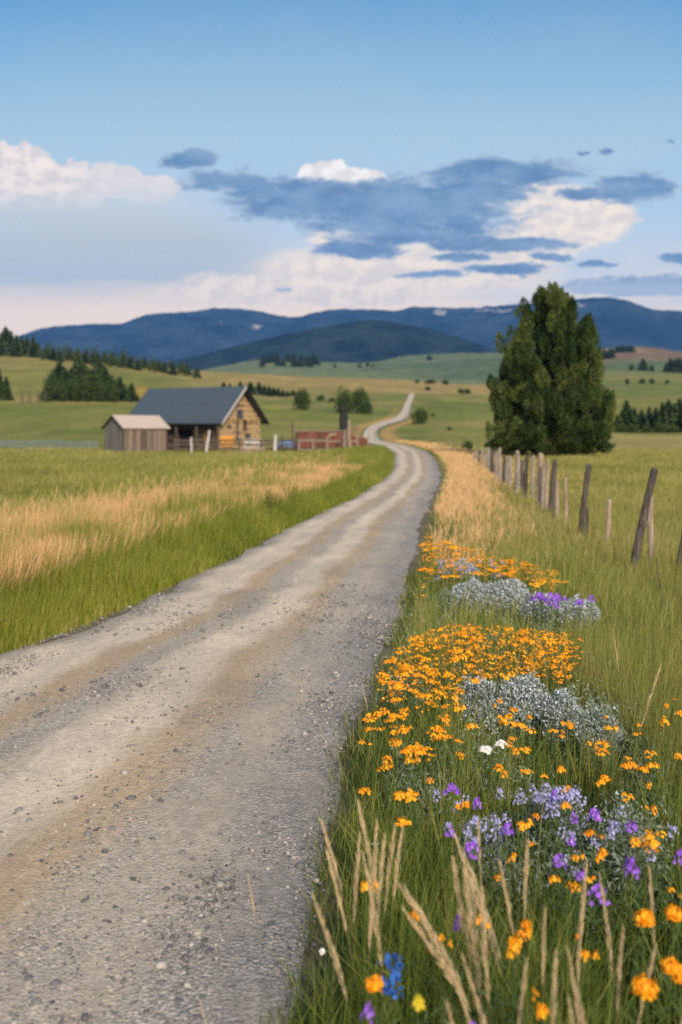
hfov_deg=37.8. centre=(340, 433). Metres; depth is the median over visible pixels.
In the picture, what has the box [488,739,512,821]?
white wildflower
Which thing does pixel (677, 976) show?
orange wildflower
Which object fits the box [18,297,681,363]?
mountains
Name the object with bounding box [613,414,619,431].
conifer
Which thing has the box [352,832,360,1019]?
grass stalk
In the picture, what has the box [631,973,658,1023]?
orange wildflower
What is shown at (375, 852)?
grass stalk
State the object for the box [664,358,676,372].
conifer
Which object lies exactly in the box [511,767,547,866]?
orange wildflower
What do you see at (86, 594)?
verge grass
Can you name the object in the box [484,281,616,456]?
pine tree
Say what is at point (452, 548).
orange wildflower
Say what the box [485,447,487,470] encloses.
fence post
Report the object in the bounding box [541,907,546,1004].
grass stalk
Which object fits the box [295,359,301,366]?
conifer
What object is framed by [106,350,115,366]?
broadleaf tree
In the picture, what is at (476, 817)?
lavender wildflower
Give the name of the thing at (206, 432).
window
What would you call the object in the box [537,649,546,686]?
orange wildflower
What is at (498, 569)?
orange wildflower
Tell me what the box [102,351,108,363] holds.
conifer
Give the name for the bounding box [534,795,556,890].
lavender wildflower
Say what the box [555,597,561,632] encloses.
purple wildflower
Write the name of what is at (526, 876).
grass stalk
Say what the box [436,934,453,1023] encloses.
orange wildflower
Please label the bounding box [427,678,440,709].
orange wildflower
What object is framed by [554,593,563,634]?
purple wildflower
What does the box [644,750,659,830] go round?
orange wildflower
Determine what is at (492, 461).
fence post
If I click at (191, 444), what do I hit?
short pole
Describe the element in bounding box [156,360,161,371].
conifer
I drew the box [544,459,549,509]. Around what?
fence post
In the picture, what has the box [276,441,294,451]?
covered pile
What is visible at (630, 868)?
purple wildflower
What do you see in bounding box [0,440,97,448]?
field fence
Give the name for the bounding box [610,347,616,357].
conifer
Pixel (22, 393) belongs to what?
bare shrub
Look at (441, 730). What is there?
orange wildflower
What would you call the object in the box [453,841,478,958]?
purple wildflower
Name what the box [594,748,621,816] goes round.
orange wildflower
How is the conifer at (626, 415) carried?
on the ground at (388, 385)
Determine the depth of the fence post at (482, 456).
53.28 m
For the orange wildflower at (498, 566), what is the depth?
11.32 m
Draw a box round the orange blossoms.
[362,534,582,719]
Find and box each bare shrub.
[18,385,25,401]
[26,385,32,402]
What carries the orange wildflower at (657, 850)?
on the ground at (388, 385)
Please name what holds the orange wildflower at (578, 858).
on the ground at (388, 385)
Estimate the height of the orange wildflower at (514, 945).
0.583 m
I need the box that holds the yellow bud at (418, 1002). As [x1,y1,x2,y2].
[412,994,425,1023]
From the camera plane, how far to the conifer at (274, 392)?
475.25 m
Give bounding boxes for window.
[205,431,213,442]
[237,409,242,418]
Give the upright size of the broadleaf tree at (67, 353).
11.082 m
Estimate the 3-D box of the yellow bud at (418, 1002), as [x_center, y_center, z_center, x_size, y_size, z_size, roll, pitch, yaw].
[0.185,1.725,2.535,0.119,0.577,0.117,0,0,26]
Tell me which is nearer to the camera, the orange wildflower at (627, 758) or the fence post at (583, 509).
the orange wildflower at (627, 758)
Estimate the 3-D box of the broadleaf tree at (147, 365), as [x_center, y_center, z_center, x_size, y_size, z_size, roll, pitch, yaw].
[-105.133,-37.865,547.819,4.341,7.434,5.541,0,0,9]
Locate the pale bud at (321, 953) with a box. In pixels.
[302,947,332,1006]
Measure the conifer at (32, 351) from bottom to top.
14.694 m
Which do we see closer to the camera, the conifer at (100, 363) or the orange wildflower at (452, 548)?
the orange wildflower at (452, 548)
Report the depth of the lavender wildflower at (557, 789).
4.25 m
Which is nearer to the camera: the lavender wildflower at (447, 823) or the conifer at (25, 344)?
the lavender wildflower at (447, 823)
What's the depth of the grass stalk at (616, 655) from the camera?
6.43 m
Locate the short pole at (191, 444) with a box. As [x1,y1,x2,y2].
[190,437,192,451]
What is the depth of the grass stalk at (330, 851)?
3.43 m
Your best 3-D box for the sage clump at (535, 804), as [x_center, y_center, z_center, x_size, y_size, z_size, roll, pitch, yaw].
[0.944,1.794,4.455,0.332,0.466,0.357,0,0,0]
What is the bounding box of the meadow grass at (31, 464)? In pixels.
[0,446,316,515]
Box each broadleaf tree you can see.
[39,348,47,359]
[41,371,58,401]
[42,341,53,353]
[57,379,68,401]
[61,343,71,360]
[68,376,82,401]
[70,350,77,362]
[73,349,82,361]
[76,366,96,401]
[89,346,100,356]
[95,376,108,401]
[100,352,107,362]
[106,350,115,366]
[107,380,119,401]
[113,354,123,367]
[119,348,127,361]
[137,355,146,368]
[145,359,152,370]
[150,357,160,371]
[167,358,174,370]
[180,361,191,375]
[192,367,197,378]
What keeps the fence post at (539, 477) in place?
on the ground at (388, 385)
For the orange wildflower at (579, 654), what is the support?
on the ground at (388, 385)
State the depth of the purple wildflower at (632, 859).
3.54 m
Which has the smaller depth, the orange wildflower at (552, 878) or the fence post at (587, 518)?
the orange wildflower at (552, 878)
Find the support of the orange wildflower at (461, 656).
on the ground at (388, 385)
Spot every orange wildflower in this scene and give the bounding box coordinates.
[352,787,380,890]
[356,740,371,811]
[360,880,382,1009]
[362,717,382,780]
[362,726,375,802]
[364,711,382,810]
[364,974,385,1023]
[373,675,384,723]
[373,727,385,800]
[373,763,394,835]
[374,679,391,750]
[377,659,389,730]
[379,671,395,749]
[382,755,396,846]
[383,719,392,754]
[385,658,397,710]
[385,743,399,787]
[386,817,420,907]
[387,713,398,778]
[387,738,401,819]
[387,788,412,871]
[388,691,401,729]
[388,714,400,809]
[389,680,403,741]
[389,682,403,743]
[389,727,411,815]
[391,696,406,735]
[393,670,413,723]
[393,713,405,777]
[393,791,430,901]
[394,711,411,778]
[396,742,420,828]
[398,672,411,740]
[398,729,412,803]
[400,666,412,727]
[400,684,413,724]
[400,708,408,788]
[400,724,414,783]
[400,747,425,837]
[402,690,420,758]
[402,910,423,1020]
[403,748,425,846]
[404,663,417,729]
[404,755,423,853]
[405,745,426,833]
[408,688,420,742]
[409,635,421,681]
[410,643,423,705]
[413,672,425,736]
[416,644,427,698]
[417,567,435,603]
[417,664,429,732]
[417,744,432,815]
[417,753,434,816]
[418,693,434,772]
[421,777,435,844]
[422,547,435,560]
[424,693,441,776]
[424,732,444,840]
[425,736,440,791]
[426,569,432,602]
[426,667,439,720]
[426,726,446,786]
[427,671,440,712]
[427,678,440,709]
[427,701,437,747]
[428,725,446,801]
[430,637,438,679]
[432,627,444,665]
[432,689,447,755]
[432,716,452,794]
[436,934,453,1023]
[440,574,450,586]
[443,671,463,737]
[444,564,456,584]
[447,545,456,562]
[447,688,464,742]
[447,734,455,782]
[448,574,459,584]
[448,657,457,730]
[450,705,465,778]
[451,648,464,691]
[451,695,460,753]
[453,739,474,812]
[454,653,464,733]
[454,801,470,843]
[456,751,464,815]
[458,631,466,672]
[459,655,467,681]
[461,723,478,779]
[462,626,476,662]
[465,650,472,673]
[465,663,475,677]
[466,677,483,733]
[469,636,475,669]
[473,637,483,675]
[475,914,495,1017]
[483,673,497,744]
[484,763,503,829]
[487,568,500,582]
[488,873,502,969]
[492,656,502,685]
[493,717,507,783]
[495,565,508,579]
[496,698,507,748]
[497,713,519,794]
[498,671,518,760]
[498,770,507,857]
[502,572,513,580]
[502,736,516,794]
[503,852,523,938]
[504,642,519,682]
[504,747,519,829]
[505,741,521,823]
[506,720,541,805]
[506,935,524,1023]
[508,707,517,773]
[508,818,533,930]
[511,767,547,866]
[511,930,526,1022]
[516,919,531,1004]
[518,637,535,668]
[519,746,530,814]
[520,564,530,592]
[522,812,538,902]
[526,840,545,922]
[527,714,533,789]
[528,582,542,629]
[531,988,538,1023]
[535,1002,549,1023]
[536,634,548,676]
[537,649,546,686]
[539,875,561,970]
[540,578,546,603]
[540,729,566,789]
[545,640,556,693]
[545,665,557,695]
[547,647,552,685]
[552,672,563,693]
[552,801,570,892]
[554,580,567,595]
[557,765,565,819]
[560,720,579,785]
[560,785,571,828]
[562,649,571,699]
[562,722,573,799]
[563,881,589,968]
[571,853,586,929]
[575,638,585,694]
[575,934,584,1022]
[578,948,599,1023]
[582,875,607,997]
[583,829,604,919]
[586,740,605,791]
[593,742,614,803]
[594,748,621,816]
[595,847,614,997]
[596,774,611,847]
[603,725,618,787]
[604,715,613,777]
[614,791,633,894]
[618,756,634,791]
[618,908,655,1023]
[620,760,648,822]
[628,833,670,959]
[630,836,645,944]
[631,732,647,788]
[631,840,656,935]
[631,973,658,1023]
[634,722,644,777]
[640,847,660,909]
[641,762,659,837]
[642,781,658,893]
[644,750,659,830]
[645,804,668,926]
[645,828,666,891]
[645,903,681,1023]
[658,716,671,780]
[659,885,681,968]
[660,955,680,1023]
[662,753,681,808]
[670,710,681,768]
[670,963,681,1023]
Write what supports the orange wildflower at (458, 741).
on the ground at (388, 385)
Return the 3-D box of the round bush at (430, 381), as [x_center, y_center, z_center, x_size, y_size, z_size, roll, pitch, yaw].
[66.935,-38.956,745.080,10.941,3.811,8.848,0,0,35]
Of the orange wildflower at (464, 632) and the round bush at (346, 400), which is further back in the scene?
the round bush at (346, 400)
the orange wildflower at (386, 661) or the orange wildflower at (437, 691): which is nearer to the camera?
the orange wildflower at (437, 691)
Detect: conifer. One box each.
[0,333,7,355]
[0,369,3,394]
[0,376,14,400]
[1,326,9,343]
[5,331,13,352]
[7,335,24,356]
[22,337,29,355]
[25,336,40,357]
[39,373,58,400]
[40,360,68,394]
[42,346,48,358]
[46,347,56,360]
[52,368,71,400]
[54,350,64,362]
[63,347,73,359]
[63,360,88,400]
[68,362,76,377]
[79,368,98,400]
[80,350,89,363]
[88,353,94,364]
[91,353,100,365]
[91,365,114,400]
[92,358,113,383]
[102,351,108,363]
[107,352,117,365]
[109,376,126,401]
[119,355,125,366]
[124,356,134,368]
[124,382,139,401]
[133,360,141,370]
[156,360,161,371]
[160,362,168,372]
[168,363,177,374]
[195,367,201,377]
[247,382,257,394]
[255,382,264,394]
[264,385,273,396]
[266,355,271,362]
[271,387,278,395]
[274,358,281,365]
[278,389,286,396]
[286,355,292,362]
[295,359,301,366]
[304,358,314,366]
[313,357,321,364]
[603,349,609,358]
[606,349,612,358]
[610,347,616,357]
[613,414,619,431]
[614,346,619,352]
[619,399,635,431]
[632,407,637,418]
[634,409,652,432]
[637,358,648,370]
[645,407,655,428]
[652,407,657,420]
[653,401,669,432]
[656,399,678,431]
[662,362,668,371]
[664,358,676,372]
[667,398,681,432]
[675,357,681,372]
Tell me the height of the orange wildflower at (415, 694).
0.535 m
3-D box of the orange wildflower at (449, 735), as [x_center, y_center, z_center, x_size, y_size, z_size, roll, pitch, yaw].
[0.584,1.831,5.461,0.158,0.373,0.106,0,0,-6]
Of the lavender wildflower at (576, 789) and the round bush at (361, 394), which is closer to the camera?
the lavender wildflower at (576, 789)
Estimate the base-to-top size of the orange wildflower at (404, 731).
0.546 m
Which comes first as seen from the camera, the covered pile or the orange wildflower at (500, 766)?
the orange wildflower at (500, 766)
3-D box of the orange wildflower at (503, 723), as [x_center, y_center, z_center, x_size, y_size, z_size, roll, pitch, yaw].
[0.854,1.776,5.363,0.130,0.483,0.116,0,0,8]
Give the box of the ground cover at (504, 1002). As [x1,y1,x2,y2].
[297,586,681,1023]
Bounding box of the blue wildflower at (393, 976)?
[372,952,403,1023]
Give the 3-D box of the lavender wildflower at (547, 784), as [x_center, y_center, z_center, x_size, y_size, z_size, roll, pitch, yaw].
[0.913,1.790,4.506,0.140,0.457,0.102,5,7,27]
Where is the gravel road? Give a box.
[0,393,441,1023]
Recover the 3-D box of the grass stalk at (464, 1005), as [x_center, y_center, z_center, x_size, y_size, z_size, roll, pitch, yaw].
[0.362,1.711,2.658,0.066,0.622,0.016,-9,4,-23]
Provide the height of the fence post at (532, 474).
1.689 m
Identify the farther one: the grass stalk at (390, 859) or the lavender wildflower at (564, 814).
the lavender wildflower at (564, 814)
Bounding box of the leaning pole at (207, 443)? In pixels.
[205,430,209,451]
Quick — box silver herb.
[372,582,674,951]
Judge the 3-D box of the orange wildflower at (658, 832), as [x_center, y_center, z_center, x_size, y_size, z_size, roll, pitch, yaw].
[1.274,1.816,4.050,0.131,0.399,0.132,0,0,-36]
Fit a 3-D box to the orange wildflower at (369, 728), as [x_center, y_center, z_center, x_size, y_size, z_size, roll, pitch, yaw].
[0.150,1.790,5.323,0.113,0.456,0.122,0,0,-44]
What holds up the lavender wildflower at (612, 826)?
on the ground at (388, 385)
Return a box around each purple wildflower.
[360,1001,381,1023]
[437,783,463,863]
[440,824,458,932]
[443,914,460,1022]
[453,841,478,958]
[473,796,488,915]
[490,822,517,953]
[529,595,537,641]
[534,595,547,623]
[535,592,544,627]
[535,594,549,635]
[541,599,551,629]
[545,592,553,627]
[546,854,578,987]
[547,596,556,627]
[548,602,559,637]
[548,789,564,902]
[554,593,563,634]
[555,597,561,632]
[555,812,578,933]
[561,596,568,642]
[561,866,584,971]
[567,834,589,949]
[570,884,610,1013]
[571,600,582,624]
[574,598,583,621]
[587,595,597,624]
[587,808,610,931]
[598,819,637,939]
[618,856,637,976]
[624,861,656,979]
[668,848,681,962]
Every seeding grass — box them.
[0,450,380,597]
[394,439,642,574]
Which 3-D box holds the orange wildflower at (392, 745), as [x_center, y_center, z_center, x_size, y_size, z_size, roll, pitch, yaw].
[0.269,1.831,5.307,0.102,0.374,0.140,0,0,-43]
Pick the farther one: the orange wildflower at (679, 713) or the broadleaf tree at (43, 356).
the broadleaf tree at (43, 356)
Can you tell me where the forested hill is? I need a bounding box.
[161,320,498,370]
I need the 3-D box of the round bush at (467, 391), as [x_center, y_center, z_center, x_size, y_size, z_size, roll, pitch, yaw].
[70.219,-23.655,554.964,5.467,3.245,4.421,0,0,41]
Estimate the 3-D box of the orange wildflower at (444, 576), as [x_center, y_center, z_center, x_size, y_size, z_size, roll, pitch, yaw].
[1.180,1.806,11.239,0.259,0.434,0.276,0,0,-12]
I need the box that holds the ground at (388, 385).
[0,347,681,1023]
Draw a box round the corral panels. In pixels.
[294,430,367,451]
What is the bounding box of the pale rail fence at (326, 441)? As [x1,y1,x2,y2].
[298,436,357,450]
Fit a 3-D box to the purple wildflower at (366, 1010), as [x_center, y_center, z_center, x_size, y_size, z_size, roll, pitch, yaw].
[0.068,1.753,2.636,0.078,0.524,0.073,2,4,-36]
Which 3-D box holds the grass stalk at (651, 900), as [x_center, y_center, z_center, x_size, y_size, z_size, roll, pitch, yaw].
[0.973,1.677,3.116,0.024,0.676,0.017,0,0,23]
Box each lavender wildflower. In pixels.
[428,821,453,913]
[429,789,450,870]
[447,800,460,882]
[453,841,473,927]
[457,824,473,908]
[458,795,471,883]
[459,815,483,937]
[461,836,479,928]
[463,830,487,926]
[468,819,489,896]
[471,821,490,935]
[481,818,505,929]
[483,828,499,936]
[484,812,499,899]
[496,788,518,878]
[497,828,519,930]
[500,811,513,925]
[508,794,524,907]
[515,787,531,871]
[518,792,537,884]
[522,792,541,872]
[524,783,539,882]
[532,792,552,900]
[533,791,552,869]
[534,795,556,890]
[534,807,559,916]
[537,782,549,823]
[537,792,553,891]
[540,796,550,895]
[541,801,560,910]
[543,793,569,903]
[544,802,558,908]
[546,786,563,867]
[548,830,575,918]
[549,795,567,901]
[549,804,571,925]
[550,853,575,985]
[552,790,578,893]
[553,794,573,901]
[554,788,572,900]
[557,826,573,937]
[558,866,585,984]
[559,796,581,871]
[561,784,581,884]
[564,791,584,880]
[565,788,574,858]
[567,796,589,901]
[581,835,602,950]
[586,812,608,928]
[593,820,616,919]
[593,829,617,943]
[612,805,629,910]
[613,821,633,950]
[640,848,667,933]
[659,826,678,948]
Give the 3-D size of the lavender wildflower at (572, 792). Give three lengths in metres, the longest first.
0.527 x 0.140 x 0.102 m
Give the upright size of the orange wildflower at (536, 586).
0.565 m
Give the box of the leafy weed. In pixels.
[264,488,276,510]
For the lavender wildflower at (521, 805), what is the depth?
4.44 m
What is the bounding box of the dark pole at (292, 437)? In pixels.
[291,422,293,450]
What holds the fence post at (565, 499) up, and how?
on the ground at (388, 385)
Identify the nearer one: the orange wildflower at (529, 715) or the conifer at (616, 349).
the orange wildflower at (529, 715)
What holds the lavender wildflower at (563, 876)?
on the ground at (388, 385)
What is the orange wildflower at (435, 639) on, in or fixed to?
on the ground at (388, 385)
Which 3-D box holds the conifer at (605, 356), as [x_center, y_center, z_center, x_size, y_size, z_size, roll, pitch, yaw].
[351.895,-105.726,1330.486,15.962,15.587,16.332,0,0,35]
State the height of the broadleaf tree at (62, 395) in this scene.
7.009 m
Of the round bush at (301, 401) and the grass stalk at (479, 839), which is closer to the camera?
the grass stalk at (479, 839)
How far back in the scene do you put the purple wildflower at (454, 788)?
4.24 m
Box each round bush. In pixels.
[293,388,311,409]
[315,395,324,400]
[333,385,353,412]
[351,387,370,412]
[358,396,372,413]
[410,408,427,423]
[424,379,436,383]
[460,439,472,449]
[463,388,470,393]
[615,423,629,432]
[627,423,637,432]
[638,378,644,383]
[641,425,652,432]
[654,423,667,432]
[667,423,677,432]
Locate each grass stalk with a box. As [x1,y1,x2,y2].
[247,874,272,988]
[311,892,351,1023]
[318,815,359,972]
[325,847,362,1023]
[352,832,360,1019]
[356,798,381,937]
[358,808,385,980]
[361,849,385,1023]
[368,868,375,1006]
[373,819,377,996]
[375,833,385,1014]
[382,823,395,965]
[387,824,403,977]
[396,882,480,1023]
[401,883,473,1021]
[402,905,476,1023]
[444,998,453,1023]
[451,856,486,1022]
[452,970,470,1023]
[453,831,498,981]
[460,951,485,1023]
[462,849,514,1009]
[462,860,486,1021]
[470,876,483,1014]
[470,882,510,1017]
[477,818,488,951]
[479,886,491,1023]
[498,860,520,1000]
[517,957,527,1023]
[523,837,527,931]
[523,848,528,918]
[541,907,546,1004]
[551,949,557,1023]
[566,947,580,1023]
[567,997,576,1023]
[575,902,583,1018]
[577,988,585,1023]
[578,860,587,1010]
[598,870,613,1023]
[613,632,620,689]
[615,925,624,1023]
[626,665,660,791]
[638,945,656,1023]
[648,864,655,1021]
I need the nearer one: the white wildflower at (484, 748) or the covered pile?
the white wildflower at (484, 748)
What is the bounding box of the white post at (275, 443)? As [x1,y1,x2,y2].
[273,435,276,450]
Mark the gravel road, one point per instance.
(370, 535)
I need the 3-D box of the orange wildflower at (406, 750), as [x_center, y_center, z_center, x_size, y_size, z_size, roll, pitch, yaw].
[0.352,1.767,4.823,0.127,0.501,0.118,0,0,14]
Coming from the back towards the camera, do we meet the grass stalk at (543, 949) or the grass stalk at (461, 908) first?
the grass stalk at (461, 908)
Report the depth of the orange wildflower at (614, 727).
5.47 m
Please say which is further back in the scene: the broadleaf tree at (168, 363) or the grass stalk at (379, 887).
the broadleaf tree at (168, 363)
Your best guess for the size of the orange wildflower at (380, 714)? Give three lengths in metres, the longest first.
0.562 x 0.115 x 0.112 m
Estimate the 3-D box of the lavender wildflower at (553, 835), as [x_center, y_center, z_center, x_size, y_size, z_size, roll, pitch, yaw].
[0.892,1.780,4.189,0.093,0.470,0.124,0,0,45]
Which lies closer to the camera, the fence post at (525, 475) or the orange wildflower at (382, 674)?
the orange wildflower at (382, 674)
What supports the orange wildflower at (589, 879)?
on the ground at (388, 385)
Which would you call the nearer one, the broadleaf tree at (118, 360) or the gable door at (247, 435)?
the gable door at (247, 435)
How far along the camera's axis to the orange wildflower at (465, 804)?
4.05 m
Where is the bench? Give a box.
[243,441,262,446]
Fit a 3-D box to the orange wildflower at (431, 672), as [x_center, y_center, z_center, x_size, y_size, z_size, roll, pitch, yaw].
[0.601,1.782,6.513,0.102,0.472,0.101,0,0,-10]
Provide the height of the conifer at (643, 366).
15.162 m
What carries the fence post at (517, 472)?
on the ground at (388, 385)
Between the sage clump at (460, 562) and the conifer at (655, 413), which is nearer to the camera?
the sage clump at (460, 562)
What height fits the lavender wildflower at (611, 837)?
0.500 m
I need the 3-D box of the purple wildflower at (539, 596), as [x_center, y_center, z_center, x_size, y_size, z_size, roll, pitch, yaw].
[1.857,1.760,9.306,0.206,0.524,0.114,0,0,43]
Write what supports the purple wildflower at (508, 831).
on the ground at (388, 385)
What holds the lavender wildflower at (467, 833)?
on the ground at (388, 385)
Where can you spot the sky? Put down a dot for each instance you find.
(289, 158)
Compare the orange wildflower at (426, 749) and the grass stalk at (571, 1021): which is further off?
the orange wildflower at (426, 749)
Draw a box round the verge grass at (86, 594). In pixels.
[0,444,395,653]
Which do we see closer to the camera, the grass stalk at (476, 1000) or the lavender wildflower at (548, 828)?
the grass stalk at (476, 1000)
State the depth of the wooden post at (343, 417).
102.64 m
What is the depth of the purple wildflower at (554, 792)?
4.17 m
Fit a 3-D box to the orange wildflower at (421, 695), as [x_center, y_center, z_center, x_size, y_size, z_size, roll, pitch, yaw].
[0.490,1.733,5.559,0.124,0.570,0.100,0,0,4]
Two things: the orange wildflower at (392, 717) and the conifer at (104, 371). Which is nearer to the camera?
the orange wildflower at (392, 717)
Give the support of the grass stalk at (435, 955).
on the ground at (388, 385)
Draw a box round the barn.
[129,386,268,451]
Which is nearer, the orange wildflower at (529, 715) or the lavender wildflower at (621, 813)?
the lavender wildflower at (621, 813)
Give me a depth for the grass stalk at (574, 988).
2.68 m
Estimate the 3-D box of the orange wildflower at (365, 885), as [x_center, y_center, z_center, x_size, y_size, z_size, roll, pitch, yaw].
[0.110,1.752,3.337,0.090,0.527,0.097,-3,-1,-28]
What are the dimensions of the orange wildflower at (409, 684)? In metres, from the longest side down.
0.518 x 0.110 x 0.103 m
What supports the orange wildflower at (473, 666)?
on the ground at (388, 385)
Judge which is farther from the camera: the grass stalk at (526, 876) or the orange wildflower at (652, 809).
the orange wildflower at (652, 809)
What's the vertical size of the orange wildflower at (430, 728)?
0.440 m
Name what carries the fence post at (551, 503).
on the ground at (388, 385)
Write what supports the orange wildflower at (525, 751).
on the ground at (388, 385)
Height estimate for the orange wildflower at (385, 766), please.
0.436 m
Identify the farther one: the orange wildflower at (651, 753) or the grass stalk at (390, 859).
the orange wildflower at (651, 753)
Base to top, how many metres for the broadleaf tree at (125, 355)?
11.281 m
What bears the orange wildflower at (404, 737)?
on the ground at (388, 385)
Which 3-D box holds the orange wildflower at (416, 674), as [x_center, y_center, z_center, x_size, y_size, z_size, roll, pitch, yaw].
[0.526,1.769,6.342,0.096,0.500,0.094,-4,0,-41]
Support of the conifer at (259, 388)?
on the ground at (388, 385)
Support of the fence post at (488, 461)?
on the ground at (388, 385)
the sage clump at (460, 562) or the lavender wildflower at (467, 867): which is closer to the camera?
the lavender wildflower at (467, 867)
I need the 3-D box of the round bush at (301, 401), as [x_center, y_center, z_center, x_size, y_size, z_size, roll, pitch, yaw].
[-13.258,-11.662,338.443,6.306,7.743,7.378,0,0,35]
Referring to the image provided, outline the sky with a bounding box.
[0,0,681,335]
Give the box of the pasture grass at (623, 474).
[445,448,681,831]
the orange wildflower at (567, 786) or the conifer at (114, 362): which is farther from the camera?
the conifer at (114, 362)
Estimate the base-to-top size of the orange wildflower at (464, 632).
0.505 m
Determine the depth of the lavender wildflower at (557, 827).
4.20 m
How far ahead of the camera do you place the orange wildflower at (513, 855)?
3.84 m
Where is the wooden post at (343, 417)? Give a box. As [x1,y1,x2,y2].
[338,407,348,446]
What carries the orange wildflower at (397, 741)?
on the ground at (388, 385)
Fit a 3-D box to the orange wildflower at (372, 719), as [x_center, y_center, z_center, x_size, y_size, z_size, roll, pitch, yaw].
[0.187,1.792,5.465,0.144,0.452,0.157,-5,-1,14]
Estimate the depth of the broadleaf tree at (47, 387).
291.89 m
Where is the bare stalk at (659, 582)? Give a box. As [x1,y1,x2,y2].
[656,557,662,611]
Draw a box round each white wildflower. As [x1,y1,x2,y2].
[471,745,491,816]
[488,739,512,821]
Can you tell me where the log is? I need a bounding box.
[239,447,264,450]
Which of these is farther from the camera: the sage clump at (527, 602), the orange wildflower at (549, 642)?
the sage clump at (527, 602)
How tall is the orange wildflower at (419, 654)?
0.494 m
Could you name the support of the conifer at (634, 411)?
on the ground at (388, 385)
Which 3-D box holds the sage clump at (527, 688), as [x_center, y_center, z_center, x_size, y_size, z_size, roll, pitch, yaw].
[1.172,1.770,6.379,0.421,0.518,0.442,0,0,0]
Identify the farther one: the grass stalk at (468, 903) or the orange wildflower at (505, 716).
the orange wildflower at (505, 716)
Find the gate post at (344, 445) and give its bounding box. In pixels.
[343,430,345,448]
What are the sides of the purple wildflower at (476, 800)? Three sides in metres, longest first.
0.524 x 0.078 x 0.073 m
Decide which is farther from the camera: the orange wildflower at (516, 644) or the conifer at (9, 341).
the conifer at (9, 341)
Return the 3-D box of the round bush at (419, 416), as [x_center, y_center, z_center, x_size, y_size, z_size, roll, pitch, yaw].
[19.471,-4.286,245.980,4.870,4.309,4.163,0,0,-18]
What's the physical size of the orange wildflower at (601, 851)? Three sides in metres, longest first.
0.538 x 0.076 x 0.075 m
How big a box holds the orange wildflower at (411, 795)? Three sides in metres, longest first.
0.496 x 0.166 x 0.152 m
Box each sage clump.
[431,588,457,625]
[439,557,480,585]
[450,574,497,619]
[453,670,507,744]
[456,814,514,909]
[481,577,533,620]
[493,669,550,747]
[514,785,589,882]
[515,591,563,631]
[535,688,585,755]
[554,593,602,634]
[570,699,624,766]
[592,790,647,891]
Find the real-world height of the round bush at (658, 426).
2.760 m
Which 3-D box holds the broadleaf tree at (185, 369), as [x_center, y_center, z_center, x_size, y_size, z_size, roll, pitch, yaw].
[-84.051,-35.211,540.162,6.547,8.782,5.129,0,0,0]
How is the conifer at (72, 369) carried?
on the ground at (388, 385)
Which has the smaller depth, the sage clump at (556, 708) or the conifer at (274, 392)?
the sage clump at (556, 708)
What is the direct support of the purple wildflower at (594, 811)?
on the ground at (388, 385)
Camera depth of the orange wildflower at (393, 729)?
5.56 m
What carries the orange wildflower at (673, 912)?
on the ground at (388, 385)
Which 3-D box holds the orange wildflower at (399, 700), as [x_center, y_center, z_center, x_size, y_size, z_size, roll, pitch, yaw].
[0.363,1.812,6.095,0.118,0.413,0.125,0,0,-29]
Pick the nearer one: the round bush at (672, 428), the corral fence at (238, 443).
the corral fence at (238, 443)
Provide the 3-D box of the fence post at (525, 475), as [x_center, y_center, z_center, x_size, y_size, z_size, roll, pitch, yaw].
[5.264,1.457,28.364,0.194,1.679,0.140,0,0,0]
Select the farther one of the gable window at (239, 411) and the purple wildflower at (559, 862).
the gable window at (239, 411)
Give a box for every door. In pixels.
[141,431,146,450]
[181,429,191,450]
[245,433,250,445]
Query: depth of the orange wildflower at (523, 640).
7.06 m
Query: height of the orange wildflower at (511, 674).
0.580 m
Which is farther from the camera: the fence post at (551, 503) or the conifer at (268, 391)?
the conifer at (268, 391)
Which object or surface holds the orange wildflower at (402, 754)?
on the ground at (388, 385)
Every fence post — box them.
[481,449,483,465]
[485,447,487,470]
[487,447,489,470]
[491,449,494,474]
[494,451,497,479]
[498,447,500,483]
[502,455,505,485]
[505,459,507,481]
[508,456,511,488]
[514,450,520,494]
[520,459,523,487]
[523,455,528,497]
[530,455,534,499]
[535,453,542,508]
[541,463,545,510]
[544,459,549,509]
[548,459,557,517]
[555,482,558,518]
[563,477,567,524]
[578,464,591,544]
[586,507,588,536]
[605,499,610,541]
[630,467,657,576]
[648,497,653,563]
[675,534,681,572]
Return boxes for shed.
[101,415,170,452]
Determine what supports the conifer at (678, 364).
on the ground at (388, 385)
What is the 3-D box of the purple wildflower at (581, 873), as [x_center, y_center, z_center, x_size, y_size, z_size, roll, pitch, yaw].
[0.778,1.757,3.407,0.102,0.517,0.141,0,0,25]
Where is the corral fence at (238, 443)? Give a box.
[173,436,297,452]
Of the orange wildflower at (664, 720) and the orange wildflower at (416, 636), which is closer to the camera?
the orange wildflower at (664, 720)
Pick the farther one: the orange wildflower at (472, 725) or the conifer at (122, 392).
the conifer at (122, 392)
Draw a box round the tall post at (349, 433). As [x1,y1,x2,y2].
[347,420,350,447]
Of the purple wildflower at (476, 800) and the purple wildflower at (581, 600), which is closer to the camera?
the purple wildflower at (476, 800)
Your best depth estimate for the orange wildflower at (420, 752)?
4.56 m
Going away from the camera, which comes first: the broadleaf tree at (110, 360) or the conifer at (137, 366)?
the conifer at (137, 366)
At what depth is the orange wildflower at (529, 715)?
5.49 m
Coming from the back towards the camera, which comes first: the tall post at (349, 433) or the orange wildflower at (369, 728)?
the tall post at (349, 433)
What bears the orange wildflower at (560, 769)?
on the ground at (388, 385)
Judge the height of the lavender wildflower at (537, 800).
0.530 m

